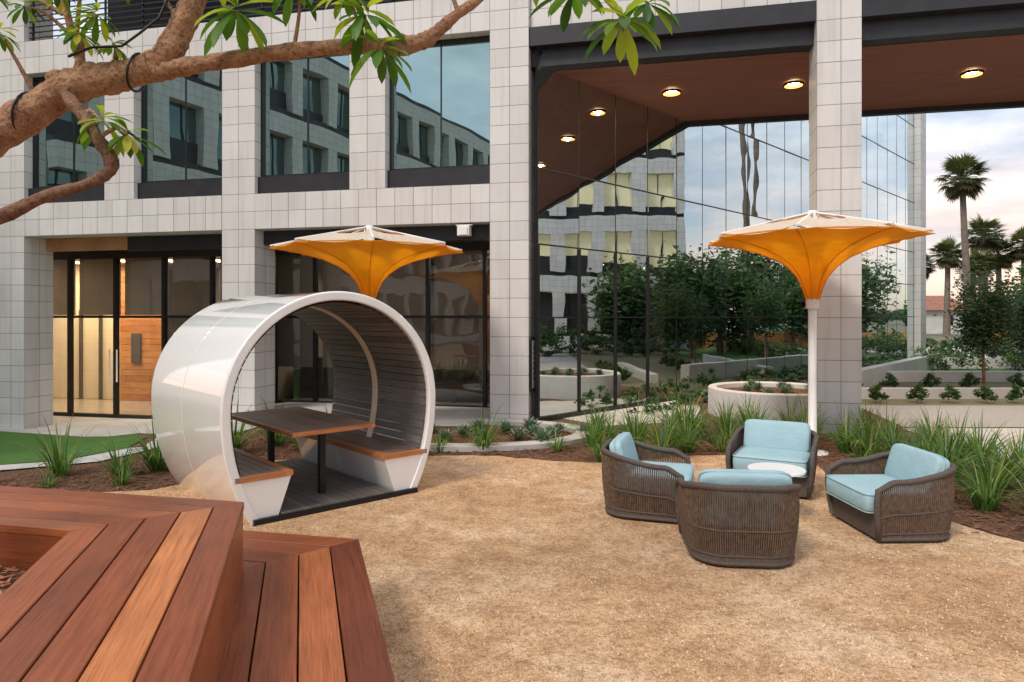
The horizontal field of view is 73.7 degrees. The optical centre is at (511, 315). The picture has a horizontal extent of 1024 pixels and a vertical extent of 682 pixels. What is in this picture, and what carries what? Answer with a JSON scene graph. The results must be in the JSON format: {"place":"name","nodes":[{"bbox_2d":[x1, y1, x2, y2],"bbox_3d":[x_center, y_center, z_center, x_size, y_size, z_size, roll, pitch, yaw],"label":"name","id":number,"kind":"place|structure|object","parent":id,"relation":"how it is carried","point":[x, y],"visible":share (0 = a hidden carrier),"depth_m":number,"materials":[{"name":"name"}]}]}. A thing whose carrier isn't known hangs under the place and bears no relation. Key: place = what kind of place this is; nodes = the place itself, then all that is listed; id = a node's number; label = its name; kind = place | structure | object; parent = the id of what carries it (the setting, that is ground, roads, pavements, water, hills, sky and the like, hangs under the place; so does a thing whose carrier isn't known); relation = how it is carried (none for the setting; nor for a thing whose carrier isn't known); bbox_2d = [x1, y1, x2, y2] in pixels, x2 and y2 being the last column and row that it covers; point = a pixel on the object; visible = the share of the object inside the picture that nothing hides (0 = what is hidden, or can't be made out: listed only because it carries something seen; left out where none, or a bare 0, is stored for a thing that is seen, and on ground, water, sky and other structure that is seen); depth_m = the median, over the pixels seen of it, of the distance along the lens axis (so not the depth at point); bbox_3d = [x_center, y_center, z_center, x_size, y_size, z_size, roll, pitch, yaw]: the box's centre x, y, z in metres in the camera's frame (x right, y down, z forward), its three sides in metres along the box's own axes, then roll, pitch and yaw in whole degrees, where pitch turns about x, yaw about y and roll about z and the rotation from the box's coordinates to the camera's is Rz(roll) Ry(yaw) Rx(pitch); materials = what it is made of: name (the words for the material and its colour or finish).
{"place":"outdoors","nodes":[
{"label":"outdoors","id":0,"kind":"place"},
{"bbox_2d":[0,431,147,464],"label":"lawn","id":1,"kind":"structure","parent":0,"point":[11,451],"depth_m":12.09,"materials":[{"name":"green plant"}]},
{"bbox_2d":[0,446,156,469],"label":"curb","id":2,"kind":"structure","parent":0,"point":[83,459],"depth_m":8.87,"materials":[{"name":"concrete"}]},
{"bbox_2d":[0,398,489,446],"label":"concrete apron","id":3,"kind":"object","parent":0,"point":[79,426],"visible":0.2,"depth_m":14.24,"materials":[{"name":"grey concrete"}]},
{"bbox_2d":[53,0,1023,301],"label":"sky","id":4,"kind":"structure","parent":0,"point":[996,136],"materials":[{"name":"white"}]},
{"bbox_2d":[102,331,1023,452],"bbox_3d":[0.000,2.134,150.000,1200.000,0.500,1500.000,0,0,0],"label":"ground","id":5,"kind":"structure","parent":0,"point":[936,337],"depth_m":15.21,"materials":[{"name":"brown soil"}]},
{"bbox_2d":[53,251,489,414],"bbox_3d":[-6.879,0.580,18.613,18.500,4.200,6.120,0,0,13],"label":"lobby interior","id":6,"kind":"object","parent":5,"relation":"on","point":[457,368],"visible":0.34,"depth_m":15.72,"materials":[{"name":"brown wood"}]},
{"bbox_2d":[53,241,489,418],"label":"storefront frames","id":7,"kind":"structure","parent":5,"relation":"on","point":[116,256],"depth_m":15.59,"materials":[{"name":"black metal"}]},
{"bbox_2d":[0,0,861,433],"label":"tile facade","id":8,"kind":"structure","parent":5,"relation":"on","point":[240,214],"depth_m":12.61,"materials":[{"name":"white tile"}]},
{"bbox_2d":[46,234,203,251],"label":"recess ceiling","id":9,"kind":"structure","parent":8,"relation":"attached to","point":[86,244],"depth_m":14.58,"materials":[{"name":"brown wood"}]},
{"bbox_2d":[37,40,489,186],"bbox_3d":[-5.251,-3.853,13.453,10.070,2.414,0.008,0,0,13],"label":"window glass","id":10,"kind":"object","parent":8,"relation":"attached to","point":[465,107],"visible":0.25,"depth_m":13.17,"materials":[{"name":"blue glass"}]},
{"bbox_2d":[456,224,472,235],"bbox_3d":[-0.848,-1.540,12.316,0.300,0.200,0.310,0,0,13],"label":"security floodlight","id":11,"kind":"object","parent":8,"relation":"attached to","point":[463,229],"visible":1,"depth_m":12.18,"materials":[{"name":"white paint"}]},
{"bbox_2d":[28,0,1023,250],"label":"steelwork","id":12,"kind":"object","parent":8,"relation":"attached to","point":[754,30],"visible":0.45,"depth_m":12.03,"materials":[{"name":"metal"}]},
{"bbox_2d":[530,337,533,391],"bbox_3d":[0.371,0.855,12.122,0.037,0.950,0.300,0,0,13],"label":"door handle","id":13,"kind":"object","parent":8,"relation":"attached to","point":[531,364],"visible":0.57,"depth_m":12.01,"materials":[{"name":"black metal"}]},
{"bbox_2d":[534,34,1023,120],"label":"bridge soffit","id":14,"kind":"structure","parent":8,"relation":"attached to","point":[912,75],"depth_m":12.78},
{"bbox_2d":[960,69,983,77],"bbox_3d":[8.340,-4.393,12.380,0.374,0.045,0.374,0,0,0],"label":"soffit downlight","id":15,"kind":"object","parent":14,"relation":"attached to","point":[971,73],"visible":1,"depth_m":12.36,"materials":[{"name":"metal"}]},
{"bbox_2d":[431,248,533,367],"bbox_3d":[5.635,-3.590,23.059,22.800,11.060,7.750,0,0,-45],"label":"curtain wall interior","id":16,"kind":"object","parent":5,"relation":"on","point":[488,311],"visible":0.01,"depth_m":17.32,"materials":[{"name":"black metal"}]},
{"bbox_2d":[0,395,1023,551],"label":"mulch bed","id":17,"kind":"object","parent":5,"relation":"on","point":[84,470],"visible":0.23,"depth_m":8.46,"materials":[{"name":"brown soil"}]},
{"bbox_2d":[8,411,121,477],"bbox_3d":[-5.183,1.493,7.994,1.238,0.773,1.371,0,0,-34],"label":"dietes clump","id":18,"kind":"object","parent":17,"relation":"on","point":[58,462],"visible":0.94,"depth_m":8.00,"materials":[{"name":"green plant"}]},
{"bbox_2d":[75,429,159,477],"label":"dietes clump","id":19,"kind":"object","parent":17,"relation":"on","point":[115,464],"visible":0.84,"depth_m":7.98,"materials":[{"name":"green plant"}]},
{"bbox_2d":[97,461,142,485],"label":"dietes clump","id":20,"kind":"object","parent":17,"relation":"on","point":[123,480],"visible":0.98,"depth_m":7.57,"materials":[{"name":"green plant"}]},
{"bbox_2d":[103,415,166,471],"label":"dietes clump","id":21,"kind":"object","parent":17,"relation":"on","point":[155,462],"visible":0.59,"depth_m":8.20,"materials":[{"name":"green plant"}]},
{"bbox_2d":[231,396,267,449],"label":"dietes clump","id":22,"kind":"object","parent":17,"relation":"on","point":[238,441],"visible":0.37,"depth_m":9.29,"materials":[{"name":"green plant"}]},
{"bbox_2d":[243,396,318,446],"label":"dietes clump","id":23,"kind":"object","parent":17,"relation":"on","point":[281,437],"visible":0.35,"depth_m":9.83,"materials":[{"name":"green plant"}]},
{"bbox_2d":[268,225,462,298],"bbox_3d":[-2.280,0.217,10.900,2.817,3.325,2.817,0,0,-37],"label":"tulip umbrella","id":24,"kind":"object","parent":17,"relation":"on","point":[369,264],"visible":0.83,"depth_m":10.33,"materials":[{"name":"orange fabric"}]},
{"bbox_2d":[446,400,521,449],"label":"dietes clump","id":25,"kind":"object","parent":17,"relation":"on","point":[483,438],"visible":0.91,"depth_m":9.46,"materials":[{"name":"green plant"}]},
{"bbox_2d":[429,418,589,451],"bbox_3d":[-0.750,1.845,10.750,4.100,0.070,2.660,0,0,0],"label":"stone kerb ring","id":26,"kind":"object","parent":17,"relation":"on","point":[501,446],"visible":0.34,"depth_m":9.76,"materials":[{"name":"concrete"}]},
{"bbox_2d":[527,427,560,440],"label":"agave plant","id":27,"kind":"object","parent":17,"relation":"on","point":[539,436],"visible":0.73,"depth_m":9.96,"materials":[{"name":"green plant"}]},
{"bbox_2d":[533,424,575,451],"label":"dietes clump","id":28,"kind":"object","parent":17,"relation":"on","point":[557,447],"visible":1,"depth_m":9.54,"materials":[{"name":"green plant"}]},
{"bbox_2d":[553,396,622,447],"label":"dietes clump","id":29,"kind":"object","parent":17,"relation":"on","point":[599,430],"visible":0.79,"depth_m":9.79,"materials":[{"name":"green plant"}]},
{"bbox_2d":[570,400,620,429],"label":"dietes clump","id":30,"kind":"object","parent":17,"relation":"on","point":[596,416],"visible":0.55,"depth_m":11.21,"materials":[{"name":"green plant"}]},
{"bbox_2d":[576,420,615,461],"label":"dietes clump","id":31,"kind":"object","parent":17,"relation":"on","point":[598,453],"visible":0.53,"depth_m":8.76,"materials":[{"name":"green plant"}]},
{"bbox_2d":[589,406,632,439],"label":"dietes clump","id":32,"kind":"object","parent":17,"relation":"on","point":[613,432],"visible":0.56,"depth_m":10.43,"materials":[{"name":"green plant"}]},
{"bbox_2d":[597,397,682,450],"bbox_3d":[1.818,1.466,9.706,1.467,0.827,1.325,0,0,-5],"label":"dietes clump","id":33,"kind":"object","parent":17,"relation":"on","point":[636,429],"visible":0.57,"depth_m":9.55,"materials":[{"name":"green plant"}]},
{"bbox_2d":[633,397,706,457],"bbox_3d":[2.014,1.484,9.149,1.297,0.792,1.274,0,0,4],"label":"dietes clump","id":34,"kind":"object","parent":17,"relation":"on","point":[659,441],"visible":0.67,"depth_m":9.07,"materials":[{"name":"green plant"}]},
{"bbox_2d":[645,402,712,445],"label":"dietes clump","id":35,"kind":"object","parent":17,"relation":"on","point":[671,425],"visible":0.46,"depth_m":9.93,"materials":[{"name":"green plant"}]},
{"bbox_2d":[646,385,719,440],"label":"dietes clump","id":36,"kind":"object","parent":17,"relation":"on","point":[680,418],"visible":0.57,"depth_m":10.22,"materials":[{"name":"green plant"}]},
{"bbox_2d":[655,386,724,437],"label":"dietes clump","id":37,"kind":"object","parent":17,"relation":"on","point":[701,423],"visible":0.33,"depth_m":10.67,"materials":[{"name":"green plant"}]},
{"bbox_2d":[667,404,727,452],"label":"dietes clump","id":38,"kind":"object","parent":17,"relation":"on","point":[684,447],"visible":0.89,"depth_m":9.33,"materials":[{"name":"green plant"}]},
{"bbox_2d":[706,414,744,445],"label":"dietes clump","id":39,"kind":"object","parent":17,"relation":"on","point":[729,434],"visible":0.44,"depth_m":9.69,"materials":[{"name":"green plant"}]},
{"bbox_2d":[703,398,754,437],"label":"dietes clump","id":40,"kind":"object","parent":17,"relation":"on","point":[722,416],"visible":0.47,"depth_m":10.52,"materials":[{"name":"green plant"}]},
{"bbox_2d":[715,391,785,428],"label":"dietes clump","id":41,"kind":"object","parent":17,"relation":"on","point":[743,419],"visible":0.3,"depth_m":10.10,"materials":[{"name":"green plant"}]},
{"bbox_2d":[708,380,807,422],"bbox_3d":[5.000,1.574,13.000,2.440,0.612,2.440,0,0,0],"label":"round planter","id":42,"kind":"object","parent":17,"relation":"on","point":[765,391],"visible":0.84,"depth_m":12.41,"materials":[{"name":"white concrete"}]},
{"bbox_2d":[759,389,836,426],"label":"dietes clump","id":43,"kind":"object","parent":17,"relation":"on","point":[789,419],"visible":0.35,"depth_m":10.73,"materials":[{"name":"green plant"}]},
{"bbox_2d":[766,390,843,435],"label":"dietes clump","id":44,"kind":"object","parent":17,"relation":"on","point":[803,416],"visible":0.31,"depth_m":10.20,"materials":[{"name":"green plant"}]},
{"bbox_2d":[708,210,934,455],"bbox_3d":[4.120,0.217,9.360,2.649,3.325,2.648,0,0,-37],"label":"tulip umbrella","id":45,"kind":"object","parent":17,"relation":"on","point":[815,253],"visible":0.97,"depth_m":8.94,"materials":[{"name":"orange fabric"}]},
{"bbox_2d":[817,403,887,452],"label":"dietes clump","id":46,"kind":"object","parent":17,"relation":"on","point":[842,447],"visible":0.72,"depth_m":9.34,"materials":[{"name":"green plant"}]},
{"bbox_2d":[817,402,906,455],"bbox_3d":[4.654,1.477,9.050,1.320,0.807,1.297,0,0,-14],"label":"dietes clump","id":47,"kind":"object","parent":17,"relation":"on","point":[862,439],"visible":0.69,"depth_m":8.98,"materials":[{"name":"green plant"}]},
{"bbox_2d":[837,395,903,439],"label":"dietes clump","id":48,"kind":"object","parent":17,"relation":"on","point":[865,424],"visible":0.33,"depth_m":10.43,"materials":[{"name":"green plant"}]},
{"bbox_2d":[855,398,917,450],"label":"dietes clump","id":49,"kind":"object","parent":17,"relation":"on","point":[882,426],"visible":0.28,"depth_m":9.57,"materials":[{"name":"green plant"}]},
{"bbox_2d":[854,410,921,451],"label":"dietes clump","id":50,"kind":"object","parent":17,"relation":"on","point":[889,432],"visible":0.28,"depth_m":9.18,"materials":[{"name":"green plant"}]},
{"bbox_2d":[862,413,934,451],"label":"dietes clump","id":51,"kind":"object","parent":17,"relation":"on","point":[890,444],"visible":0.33,"depth_m":8.80,"materials":[{"name":"green plant"}]},
{"bbox_2d":[886,404,991,481],"bbox_3d":[4.869,1.444,7.774,1.288,0.873,1.545,0,0,28],"label":"dietes clump","id":52,"kind":"object","parent":17,"relation":"on","point":[944,453],"visible":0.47,"depth_m":7.80,"materials":[{"name":"green plant"}]},
{"bbox_2d":[896,406,992,452],"bbox_3d":[5.573,1.494,9.090,1.264,0.772,1.242,0,0,-22],"label":"dietes clump","id":53,"kind":"object","parent":17,"relation":"on","point":[927,427],"visible":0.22,"depth_m":9.15,"materials":[{"name":"green plant"}]},
{"bbox_2d":[903,414,989,458],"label":"dietes clump","id":54,"kind":"object","parent":17,"relation":"on","point":[947,429],"visible":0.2,"depth_m":8.61,"materials":[{"name":"green plant"}]},
{"bbox_2d":[914,416,988,473],"bbox_3d":[5.256,1.542,8.220,0.997,0.676,1.196,0,0,4],"label":"dietes clump","id":55,"kind":"object","parent":17,"relation":"on","point":[965,451],"visible":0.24,"depth_m":8.24,"materials":[{"name":"green plant"}]},
{"bbox_2d":[928,407,1018,470],"bbox_3d":[5.787,1.505,8.328,1.207,0.751,1.229,0,0,-23],"label":"dietes clump","id":56,"kind":"object","parent":17,"relation":"on","point":[988,449],"visible":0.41,"depth_m":8.31,"materials":[{"name":"green plant"}]},
{"bbox_2d":[949,413,1017,461],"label":"dietes clump","id":57,"kind":"object","parent":17,"relation":"on","point":[970,438],"visible":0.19,"depth_m":8.88,"materials":[{"name":"green plant"}]},
{"bbox_2d":[946,424,1022,497],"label":"dietes clump","id":58,"kind":"object","parent":17,"relation":"on","point":[997,469],"visible":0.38,"depth_m":6.95,"materials":[{"name":"green plant"}]},
{"bbox_2d":[947,441,1023,511],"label":"dietes clump","id":59,"kind":"object","parent":17,"relation":"on","point":[983,499],"visible":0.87,"depth_m":6.55,"materials":[{"name":"green plant"}]},
{"bbox_2d":[951,430,1023,489],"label":"dietes clump","id":60,"kind":"object","parent":17,"relation":"on","point":[1008,468],"visible":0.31,"depth_m":7.35,"materials":[{"name":"green plant"}]},
{"bbox_2d":[978,421,1023,474],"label":"dietes clump","id":61,"kind":"object","parent":17,"relation":"on","point":[1013,440],"visible":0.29,"depth_m":8.17,"materials":[{"name":"green plant"}]},
{"bbox_2d":[533,47,913,420],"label":"curtain wall mullions","id":62,"kind":"object","parent":5,"relation":"on","point":[537,317],"visible":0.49,"depth_m":13.63,"materials":[{"name":"black metal"}]},
{"bbox_2d":[538,48,913,416],"bbox_3d":[8.534,-3.670,20.124,22.850,11.300,0.016,0,0,-45],"label":"curtain wall glass","id":63,"kind":"object","parent":62,"relation":"in","point":[576,127],"visible":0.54,"depth_m":15.21,"materials":[{"name":"clear glass"}]},
{"bbox_2d":[622,354,955,412],"bbox_3d":[10.531,1.738,21.092,23.238,0.699,0.878,0,0,-45],"label":"foundation planting","id":64,"kind":"object","parent":5,"relation":"on","point":[698,393],"visible":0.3,"depth_m":14.38,"materials":[{"name":"green plant"}]},
{"bbox_2d":[867,382,889,400],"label":"boxwood shrub","id":65,"kind":"object","parent":5,"relation":"on","point":[875,394],"visible":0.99,"depth_m":14.76,"materials":[{"name":"green plant"}]},
{"bbox_2d":[879,371,899,386],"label":"boxwood shrub","id":66,"kind":"object","parent":5,"relation":"on","point":[891,378],"visible":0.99,"depth_m":17.28,"materials":[{"name":"green plant"}]},
{"bbox_2d":[862,353,943,386],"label":"ramp wall","id":67,"kind":"structure","parent":5,"relation":"on","point":[873,375],"depth_m":19.90,"materials":[{"name":"white concrete"}]},
{"bbox_2d":[905,382,929,401],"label":"boxwood shrub","id":68,"kind":"object","parent":5,"relation":"on","point":[921,394],"visible":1,"depth_m":14.78,"materials":[{"name":"green plant"}]},
{"bbox_2d":[914,113,925,355],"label":"end pier","id":69,"kind":"structure","parent":5,"relation":"on","point":[920,221],"depth_m":28.17,"materials":[{"name":"tile"}]},
{"bbox_2d":[919,371,942,386],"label":"boxwood shrub","id":70,"kind":"object","parent":5,"relation":"on","point":[926,382],"visible":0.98,"depth_m":17.25,"materials":[{"name":"green plant"}]},
{"bbox_2d":[862,405,1023,426],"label":"grey gravel strip","id":71,"kind":"object","parent":5,"relation":"on","point":[1012,415],"visible":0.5,"depth_m":13.11,"materials":[{"name":"grey gravel"}]},
{"bbox_2d":[862,387,1023,398],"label":"garden wall","id":72,"kind":"structure","parent":5,"relation":"on","point":[933,392],"depth_m":15.40,"materials":[{"name":"white concrete"}]},
{"bbox_2d":[927,234,970,336],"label":"fan palm","id":73,"kind":"object","parent":5,"relation":"on","point":[948,250],"visible":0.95,"depth_m":59.71,"materials":[{"name":"green plant"}]},
{"bbox_2d":[939,383,961,399],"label":"boxwood shrub","id":74,"kind":"object","parent":5,"relation":"on","point":[951,390],"visible":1,"depth_m":14.75,"materials":[{"name":"green plant"}]},
{"bbox_2d":[888,371,1023,381],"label":"garden wall","id":75,"kind":"structure","parent":5,"relation":"on","point":[945,376],"depth_m":19.40,"materials":[{"name":"white concrete"}]},
{"bbox_2d":[932,151,991,346],"bbox_3d":[26.535,-3.917,40.254,3.340,11.608,3.300,0,0,0],"label":"fan palm","id":76,"kind":"object","parent":5,"relation":"on","point":[963,187],"visible":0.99,"depth_m":39.95,"materials":[{"name":"green plant"}]},
{"bbox_2d":[958,371,982,386],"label":"boxwood shrub","id":77,"kind":"object","parent":5,"relation":"on","point":[967,379],"visible":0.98,"depth_m":17.23,"materials":[{"name":"green plant"}]},
{"bbox_2d":[926,336,1023,356],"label":"roadside shrubs","id":78,"kind":"object","parent":5,"relation":"on","point":[950,349],"visible":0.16,"depth_m":29.96,"materials":[{"name":"green plant"}]},
{"bbox_2d":[928,369,1023,370],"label":"planting terrace","id":79,"kind":"structure","parent":5,"relation":"on","point":[975,370],"depth_m":23.46,"materials":[{"name":"grey concrete"}]},
{"bbox_2d":[910,345,1023,370],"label":"planting hedge","id":80,"kind":"object","parent":79,"relation":"on","point":[1010,357],"visible":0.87,"depth_m":23.51,"materials":[{"name":"green plant"}]},
{"bbox_2d":[933,264,1023,384],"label":"young tree","id":81,"kind":"object","parent":5,"relation":"on","point":[977,325],"visible":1,"depth_m":16.98,"materials":[{"name":"green plant"}]},
{"bbox_2d":[935,357,1023,368],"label":"garden wall","id":82,"kind":"structure","parent":5,"relation":"on","point":[993,364],"depth_m":24.40,"materials":[{"name":"white concrete"}]},
{"bbox_2d":[959,212,1008,295],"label":"fan palm","id":83,"kind":"object","parent":5,"relation":"on","point":[985,240],"visible":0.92,"depth_m":59.25,"materials":[{"name":"green plant"}]},
{"bbox_2d":[969,248,999,313],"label":"fan palm","id":84,"kind":"object","parent":5,"relation":"on","point":[980,265],"visible":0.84,"depth_m":57.49,"materials":[{"name":"green plant"}]},
{"bbox_2d":[972,382,998,400],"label":"boxwood shrub","id":85,"kind":"object","parent":5,"relation":"on","point":[987,393],"visible":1,"depth_m":14.69,"materials":[{"name":"green plant"}]},
{"bbox_2d":[987,234,1018,329],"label":"fan palm","id":86,"kind":"object","parent":5,"relation":"on","point":[1004,261],"visible":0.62,"depth_m":60.35,"materials":[{"name":"green plant"}]},
{"bbox_2d":[1001,225,1023,282],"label":"fan palm","id":87,"kind":"object","parent":5,"relation":"on","point":[1017,253],"visible":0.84,"depth_m":59.81,"materials":[{"name":"green plant"}]},
{"bbox_2d":[1002,290,1023,364],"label":"young tree","id":88,"kind":"object","parent":5,"relation":"on","point":[1021,322],"visible":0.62,"depth_m":18.63,"materials":[{"name":"green plant"}]},
{"bbox_2d":[1004,382,1023,400],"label":"boxwood shrub","id":89,"kind":"object","parent":5,"relation":"on","point":[1016,392],"visible":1,"depth_m":14.70,"materials":[{"name":"green plant"}]},
{"bbox_2d":[103,455,1023,681],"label":"decomposed granite ground","id":90,"kind":"structure","parent":0,"point":[485,487],"depth_m":4.61,"materials":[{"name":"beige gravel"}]},
{"bbox_2d":[0,486,394,681],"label":"tiered timber bench","id":91,"kind":"object","parent":90,"relation":"on","point":[103,587],"visible":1,"depth_m":2.94,"materials":[{"name":"brown wood"}]},
{"bbox_2d":[0,0,679,224],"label":"tabebuia tree","id":92,"kind":"object","parent":91,"relation":"on","point":[48,101],"visible":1,"depth_m":3.04,"materials":[{"name":"beige plant"}]},
{"bbox_2d":[151,291,434,525],"bbox_3d":[-2.393,0.813,7.455,2.280,2.110,2.210,0,0,-42],"label":"seating pod","id":93,"kind":"object","parent":90,"relation":"on","point":[368,438],"visible":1,"depth_m":7.15,"materials":[{"name":"white metal"}]},
{"bbox_2d":[600,432,693,522],"bbox_3d":[1.300,1.516,6.560,0.847,0.704,0.875,0,0,18],"label":"lounge armchair","id":94,"kind":"object","parent":90,"relation":"on","point":[634,487],"visible":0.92,"depth_m":6.23,"materials":[{"name":"wicker"}]},
{"bbox_2d":[675,469,800,567],"bbox_3d":[1.780,1.516,5.400,0.875,0.704,0.847,0,0,6],"label":"lounge armchair","id":95,"kind":"object","parent":90,"relation":"on","point":[739,517],"visible":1,"depth_m":5.04,"materials":[{"name":"wicker"}]},
{"bbox_2d":[725,419,818,498],"bbox_3d":[2.830,1.516,7.380,0.875,0.704,0.847,0,0,29],"label":"lounge armchair","id":96,"kind":"object","parent":90,"relation":"on","point":[751,441],"visible":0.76,"depth_m":7.39,"materials":[{"name":"wicker"}]},
{"bbox_2d":[747,462,805,476],"bbox_3d":[2.440,1.637,6.300,0.510,0.462,0.510,0,0,0],"label":"round side table","id":97,"kind":"object","parent":90,"relation":"on","point":[793,471],"visible":0.42,"depth_m":6.32,"materials":[{"name":"white paint"}]},
{"bbox_2d":[825,443,956,541],"bbox_3d":[3.320,1.516,5.980,0.847,0.704,0.875,0,0,-2],"label":"lounge armchair","id":98,"kind":"object","parent":90,"relation":"on","point":[907,494],"visible":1,"depth_m":5.65,"materials":[{"name":"wicker"}]},
{"bbox_2d":[563,400,701,425],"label":"entry pavement","id":99,"kind":"structure","parent":0,"point":[619,414],"depth_m":12.95,"materials":[{"name":"concrete"}]},
{"bbox_2d":[926,296,963,333],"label":"distant house","id":100,"kind":"structure","parent":0,"point":[934,324],"depth_m":72.00,"materials":[{"name":"white concrete"}]},
{"bbox_2d":[903,428,1023,462],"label":"concrete walkway","id":101,"kind":"structure","parent":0,"point":[1005,431],"depth_m":10.88,"materials":[{"name":"beige concrete"}]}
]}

